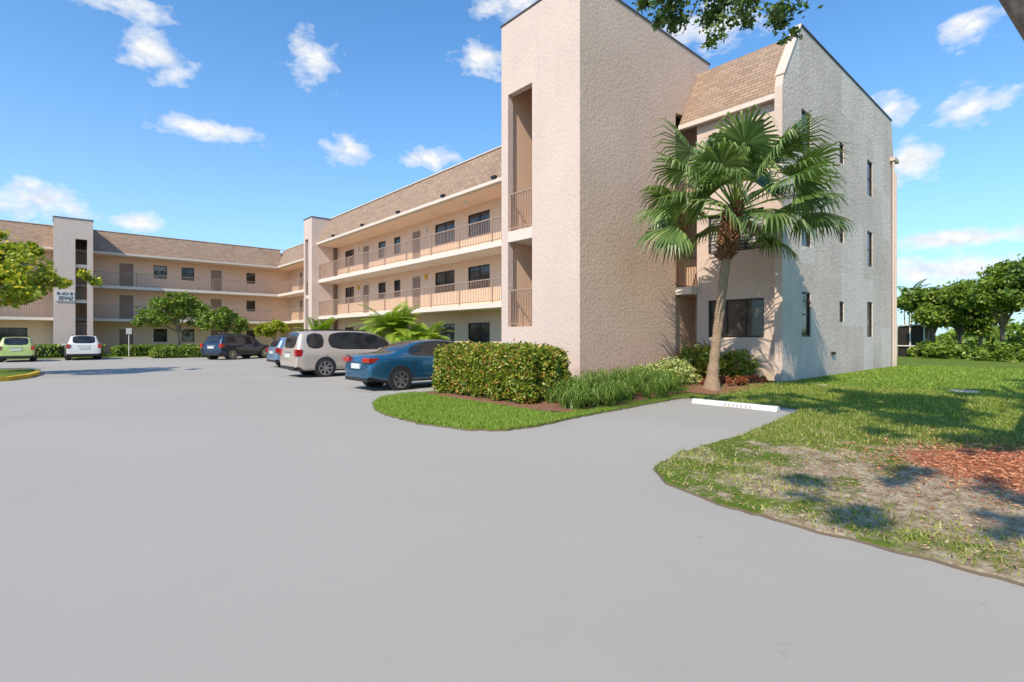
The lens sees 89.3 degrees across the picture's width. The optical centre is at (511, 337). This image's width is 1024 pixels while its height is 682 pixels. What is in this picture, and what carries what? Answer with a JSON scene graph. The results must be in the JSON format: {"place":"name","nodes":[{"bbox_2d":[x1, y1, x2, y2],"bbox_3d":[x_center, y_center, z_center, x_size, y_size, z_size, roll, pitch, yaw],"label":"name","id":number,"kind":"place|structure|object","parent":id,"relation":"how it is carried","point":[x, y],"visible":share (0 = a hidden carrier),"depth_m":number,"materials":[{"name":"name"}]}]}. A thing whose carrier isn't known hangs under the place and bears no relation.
{"place":"outdoors","nodes":[
{"label":"outdoors","id":0,"kind":"place"},
{"bbox_2d":[0,369,34,376],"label":"island lawn","id":1,"kind":"structure","parent":0,"point":[9,372],"depth_m":20.24,"materials":[{"name":"green plant"}]},
{"bbox_2d":[0,229,103,308],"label":"flowering tree","id":2,"kind":"object","parent":1,"relation":"on","point":[18,283],"visible":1,"depth_m":19.43,"materials":[{"name":"green plant"}]},
{"bbox_2d":[0,355,1023,681],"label":"parking lot","id":3,"kind":"structure","parent":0,"point":[190,521],"depth_m":3.52,"materials":[{"name":"grey asphalt"}]},
{"bbox_2d":[0,336,39,361],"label":"parked compact car","id":4,"kind":"object","parent":3,"relation":"on","point":[17,347],"visible":1,"depth_m":31.38,"materials":[{"name":"paint"}]},
{"bbox_2d":[0,369,40,380],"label":"yellow kerb","id":5,"kind":"structure","parent":3,"relation":"on","point":[37,372],"depth_m":18.84,"materials":[{"name":"yellow concrete"}]},
{"bbox_2d":[62,334,101,359],"bbox_3d":[-29.606,0.666,35.756,2.180,1.732,4.512,0,0,-42],"label":"parked suv","id":6,"kind":"object","parent":3,"relation":"on","point":[82,345],"visible":0.98,"depth_m":34.16,"materials":[{"name":"paint"}]},
{"bbox_2d":[130,291,211,345],"bbox_3d":[-25.912,-1.039,40.144,5.912,5.089,3.654,0,0,-21],"label":"shade tree","id":7,"kind":"object","parent":3,"relation":"on","point":[175,308],"visible":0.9,"depth_m":39.42,"materials":[{"name":"green plant"}]},
{"bbox_2d":[149,345,205,357],"bbox_3d":[-24.455,1.068,38.810,4.561,1.007,1.800,0,0,-42],"label":"boundary hedge","id":8,"kind":"object","parent":3,"relation":"on","point":[176,352],"visible":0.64,"depth_m":37.94,"materials":[{"name":"green plant"}]},
{"bbox_2d":[194,306,249,356],"bbox_3d":[-22.257,-0.470,39.771,3.933,3.954,2.886,0,0,-10],"label":"shade tree","id":9,"kind":"object","parent":3,"relation":"on","point":[222,320],"visible":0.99,"depth_m":39.32,"materials":[{"name":"green plant"}]},
{"bbox_2d":[200,334,268,359],"bbox_3d":[-19.289,0.641,36.629,2.245,1.784,4.647,0,0,18],"label":"parked suv","id":10,"kind":"object","parent":3,"relation":"on","point":[230,346],"visible":0.98,"depth_m":35.13,"materials":[{"name":"paint"}]},
{"bbox_2d":[43,357,432,394],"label":"parking lines","id":11,"kind":"object","parent":3,"relation":"on","point":[306,380],"visible":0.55,"depth_m":18.00,"materials":[{"name":"paint"}]},
{"bbox_2d":[266,336,286,365],"bbox_3d":[-10.493,0.725,27.324,4.196,1.611,2.027,0,0,-42],"label":"parked hatchback","id":12,"kind":"object","parent":3,"relation":"on","point":[273,348],"visible":0.25,"depth_m":25.79,"materials":[{"name":"paint"}]},
{"bbox_2d":[293,316,338,331],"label":"areca palm","id":13,"kind":"object","parent":3,"relation":"on","point":[316,325],"visible":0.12,"depth_m":31.51,"materials":[{"name":"green plant"}]},
{"bbox_2d":[279,329,391,376],"bbox_3d":[-6.602,0.611,21.284,5.092,1.842,2.280,0,0,-42],"label":"parked minivan","id":14,"kind":"object","parent":3,"relation":"on","point":[320,352],"visible":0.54,"depth_m":19.77,"materials":[{"name":"paint"}]},
{"bbox_2d":[343,339,453,390],"bbox_3d":[-2.726,0.794,16.235,4.620,1.478,2.120,0,0,-42],"label":"parked sedan","id":15,"kind":"object","parent":3,"relation":"on","point":[400,365],"visible":0.61,"depth_m":14.85,"materials":[{"name":"paint"}]},
{"bbox_2d":[502,0,709,379],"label":"stair tower walls","id":16,"kind":"structure","parent":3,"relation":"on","point":[591,89],"depth_m":15.59,"materials":[{"name":"beige paint"}]},
{"bbox_2d":[500,0,710,326],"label":"stair tower trim","id":17,"kind":"structure","parent":16,"relation":"attached to","point":[523,236],"depth_m":16.43,"materials":[{"name":"beige metal"}]},
{"bbox_2d":[373,398,1023,586],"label":"soil edge","id":18,"kind":"object","parent":3,"relation":"on","point":[882,547],"visible":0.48,"depth_m":4.17,"materials":[{"name":"brown soil"}]},
{"bbox_2d":[692,398,779,411],"bbox_3d":[4.752,1.440,11.139,0.178,0.112,1.850,0,0,-42],"label":"wheel stop","id":19,"kind":"object","parent":3,"relation":"on","point":[738,405],"visible":1,"depth_m":11.01,"materials":[{"name":"white paint"}]},
{"bbox_2d":[0,0,1023,336],"label":"sky","id":20,"kind":"structure","parent":0,"point":[236,122],"materials":[{"name":"blue"}]},
{"bbox_2d":[7,340,1023,582],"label":"lawn","id":21,"kind":"structure","parent":0,"point":[985,566],"depth_m":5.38,"materials":[{"name":"green plant"}]},
{"bbox_2d":[35,343,106,357],"bbox_3d":[-36.386,0.956,34.209,15.748,1.158,1.300,0,0,-42],"label":"boundary hedge","id":22,"kind":"object","parent":21,"relation":"on","point":[53,350],"visible":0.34,"depth_m":36.99,"materials":[{"name":"green plant"}]},
{"bbox_2d":[126,328,131,356],"bbox_3d":[-29.166,0.400,39.477,0.360,2.200,0.090,0,0,-42],"label":"parking sign","id":23,"kind":"object","parent":21,"relation":"on","point":[128,331],"visible":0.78,"depth_m":39.46,"materials":[{"name":"white metal"}]},
{"bbox_2d":[110,343,199,355],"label":"boundary hedge","id":24,"kind":"object","parent":21,"relation":"on","point":[134,350],"visible":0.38,"depth_m":40.16,"materials":[{"name":"green plant"}]},
{"bbox_2d":[0,182,501,352],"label":"wing walls","id":25,"kind":"structure","parent":21,"relation":"on","point":[461,261],"depth_m":37.46,"materials":[{"name":"beige paint"}]},
{"bbox_2d":[0,147,501,267],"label":"mansard roofs","id":26,"kind":"structure","parent":25,"relation":"on","point":[479,172],"depth_m":39.00,"materials":[{"name":"brown tile"}]},
{"bbox_2d":[3,215,501,320],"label":"balcony railings","id":27,"kind":"object","parent":25,"relation":"on","point":[398,258],"visible":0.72,"depth_m":30.70,"materials":[{"name":"beige metal"}]},
{"bbox_2d":[337,201,467,329],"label":"wall lamps","id":28,"kind":"object","parent":25,"relation":"attached to","point":[425,231],"depth_m":29.90,"materials":[{"name":"white paint"}]},
{"bbox_2d":[254,319,289,339],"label":"tree","id":29,"kind":"object","parent":21,"relation":"on","point":[273,327],"visible":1,"depth_m":43.56,"materials":[{"name":"green plant"}]},
{"bbox_2d":[347,301,424,342],"bbox_3d":[-5.605,-0.148,24.295,3.710,3.305,4.194,0,0,-42],"label":"areca palm","id":30,"kind":"object","parent":21,"relation":"on","point":[388,323],"visible":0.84,"depth_m":23.47,"materials":[{"name":"green plant"}]},
{"bbox_2d":[394,321,453,340],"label":"areca palm","id":31,"kind":"object","parent":21,"relation":"on","point":[427,333],"visible":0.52,"depth_m":23.49,"materials":[{"name":"green plant"}]},
{"bbox_2d":[372,391,614,428],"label":"grass","id":32,"kind":"structure","parent":21,"relation":"on","point":[420,400],"depth_m":10.05,"materials":[{"name":"green plant"}]},
{"bbox_2d":[427,381,775,411],"bbox_3d":[2.803,1.373,14.390,8.900,0.160,5.800,0,0,-42],"label":"mulch bed","id":33,"kind":"object","parent":21,"relation":"on","point":[544,406],"visible":0.31,"depth_m":12.16,"materials":[{"name":"brown wood"}]},
{"bbox_2d":[431,339,571,403],"bbox_3d":[-0.386,0.772,12.959,1.908,1.487,4.104,0,0,-42],"label":"clipped hedge","id":34,"kind":"object","parent":33,"relation":"on","point":[512,372],"visible":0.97,"depth_m":11.87,"materials":[{"name":"green plant"}]},
{"bbox_2d":[537,365,688,409],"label":"border grass","id":35,"kind":"structure","parent":33,"relation":"on","point":[576,393],"depth_m":11.65,"materials":[{"name":"green plant"}]},
{"bbox_2d":[631,356,703,384],"bbox_3d":[4.222,1.026,14.094,2.454,1.061,1.363,0,0,-21],"label":"variegated bush","id":36,"kind":"object","parent":33,"relation":"on","point":[682,367],"visible":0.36,"depth_m":14.00,"materials":[{"name":"green plant"}]},
{"bbox_2d":[671,340,761,379],"bbox_3d":[6.299,0.733,16.111,2.557,1.587,2.106,0,0,11],"label":"croton bush","id":37,"kind":"object","parent":33,"relation":"on","point":[738,363],"visible":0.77,"depth_m":15.55,"materials":[{"name":"green plant"}]},
{"bbox_2d":[699,373,768,385],"bbox_3d":[6.409,1.173,14.903,1.795,0.629,3.044,0,0,24],"label":"red shrub","id":38,"kind":"object","parent":33,"relation":"on","point":[740,380],"visible":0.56,"depth_m":14.49,"materials":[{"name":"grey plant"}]},
{"bbox_2d":[630,104,855,390],"bbox_3d":[5.716,-2.127,13.360,5.630,7.080,5.746,0,0,-42],"label":"fan palm","id":39,"kind":"object","parent":33,"relation":"on","point":[742,151],"visible":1,"depth_m":12.81,"materials":[{"name":"green plant"}]},
{"bbox_2d":[522,379,753,411],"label":"leaf litter","id":40,"kind":"object","parent":21,"relation":"on","point":[685,391],"visible":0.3,"depth_m":13.37,"materials":[{"name":"brown plant"}]},
{"bbox_2d":[676,130,696,358],"bbox_3d":[5.428,-3.100,19.228,1.850,9.200,3.650,0,0,-42],"label":"corridor","id":41,"kind":"object","parent":21,"relation":"on","point":[686,305],"visible":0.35,"depth_m":18.67,"materials":[{"name":"beige paint"}]},
{"bbox_2d":[697,26,892,381],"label":"end walls","id":42,"kind":"structure","parent":21,"relation":"on","point":[830,273],"depth_m":17.48,"materials":[{"name":"white paint"}]},
{"bbox_2d":[0,110,871,344],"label":"windows and doors","id":43,"kind":"structure","parent":42,"relation":"attached to","point":[743,317],"depth_m":26.76,"materials":[{"name":"black glass"}]},
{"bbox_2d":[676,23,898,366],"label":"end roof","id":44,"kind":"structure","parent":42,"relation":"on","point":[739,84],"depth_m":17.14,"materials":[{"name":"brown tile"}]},
{"bbox_2d":[631,0,1023,50],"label":"oak tree","id":45,"kind":"object","parent":21,"relation":"on","point":[778,15],"visible":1,"depth_m":7.06,"materials":[{"name":"green plant"}]},
{"bbox_2d":[662,403,1023,570],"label":"leaf litter","id":46,"kind":"object","parent":21,"relation":"on","point":[937,497],"visible":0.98,"depth_m":5.15,"materials":[{"name":"beige plant"}]},
{"bbox_2d":[767,423,1023,544],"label":"mulch chips","id":47,"kind":"object","parent":21,"relation":"on","point":[1008,463],"visible":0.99,"depth_m":5.95,"materials":[{"name":"brown wood"}]},
{"bbox_2d":[897,279,927,324],"bbox_3d":[30.621,-1.442,39.748,3.095,5.887,3.510,0,0,12],"label":"distant palm","id":48,"kind":"object","parent":21,"relation":"on","point":[905,289],"visible":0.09,"depth_m":39.45,"materials":[{"name":"green plant"}]},
{"bbox_2d":[897,324,930,356],"bbox_3d":[27.826,0.315,35.804,2.840,2.370,1.700,0,0,-42],"label":"screen enclosure","id":49,"kind":"object","parent":21,"relation":"on","point":[910,335],"visible":0.43,"depth_m":35.04,"materials":[{"name":"white paint"}]},
{"bbox_2d":[897,281,970,340],"bbox_3d":[27.553,-1.136,34.185,4.298,5.286,4.410,0,0,-42],"label":"background tree","id":50,"kind":"object","parent":21,"relation":"on","point":[931,310],"visible":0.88,"depth_m":33.53,"materials":[{"name":"green plant"}]},
{"bbox_2d":[897,319,1023,346],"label":"distant trees","id":51,"kind":"object","parent":21,"relation":"on","point":[951,335],"visible":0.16,"depth_m":66.95,"materials":[{"name":"green plant"}]},
{"bbox_2d":[949,389,978,392],"bbox_3d":[10.795,1.295,12.392,0.553,0.050,0.553,0,0,-42],"label":"utility cover","id":52,"kind":"object","parent":21,"relation":"on","point":[963,391],"visible":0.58,"depth_m":12.40,"materials":[{"name":"concrete"}]},
{"bbox_2d":[907,335,1023,361],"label":"background shrubs","id":53,"kind":"object","parent":21,"relation":"on","point":[1009,349],"visible":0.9,"depth_m":31.03,"materials":[{"name":"green plant"}]},
{"bbox_2d":[952,305,999,343],"bbox_3d":[30.756,-0.947,35.661,4.106,4.907,3.730,0,0,2],"label":"background tree","id":54,"kind":"object","parent":21,"relation":"on","point":[978,320],"visible":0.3,"depth_m":34.72,"materials":[{"name":"green plant"}]},
{"bbox_2d":[940,253,1023,359],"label":"background tree","id":55,"kind":"object","parent":21,"relation":"on","point":[968,293],"visible":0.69,"depth_m":30.32,"materials":[{"name":"green plant"}]},
{"bbox_2d":[963,311,1014,344],"bbox_3d":[34.943,-0.626,38.457,3.217,4.269,3.592,0,0,-42],"label":"background tree","id":56,"kind":"object","parent":21,"relation":"on","point":[980,334],"visible":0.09,"depth_m":37.71,"materials":[{"name":"green plant"}]},
{"bbox_2d":[979,256,1023,316],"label":"background tree","id":57,"kind":"object","parent":21,"relation":"on","point":[1014,272],"visible":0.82,"depth_m":28.44,"materials":[{"name":"green plant"}]},
{"bbox_2d":[719,364,1023,425],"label":"grass","id":58,"kind":"structure","parent":0,"point":[953,370],"depth_m":14.20,"materials":[{"name":"green plant"}]},
{"label":"ground","id":59,"kind":"structure","parent":0,"visible":0},
{"bbox_2d":[0,145,501,346],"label":"towers","id":60,"kind":"structure","parent":59,"relation":"on","point":[69,262],"depth_m":38.92,"materials":[{"name":"beige paint"}]},
{"bbox_2d":[55,290,74,301],"bbox_3d":[-33.601,-3.120,38.975,1.100,0.800,0.071,0,0,-42],"label":"building number sign","id":61,"kind":"object","parent":60,"relation":"attached to","point":[61,295],"visible":1,"depth_m":38.95,"materials":[{"name":"white paint"}]}
]}

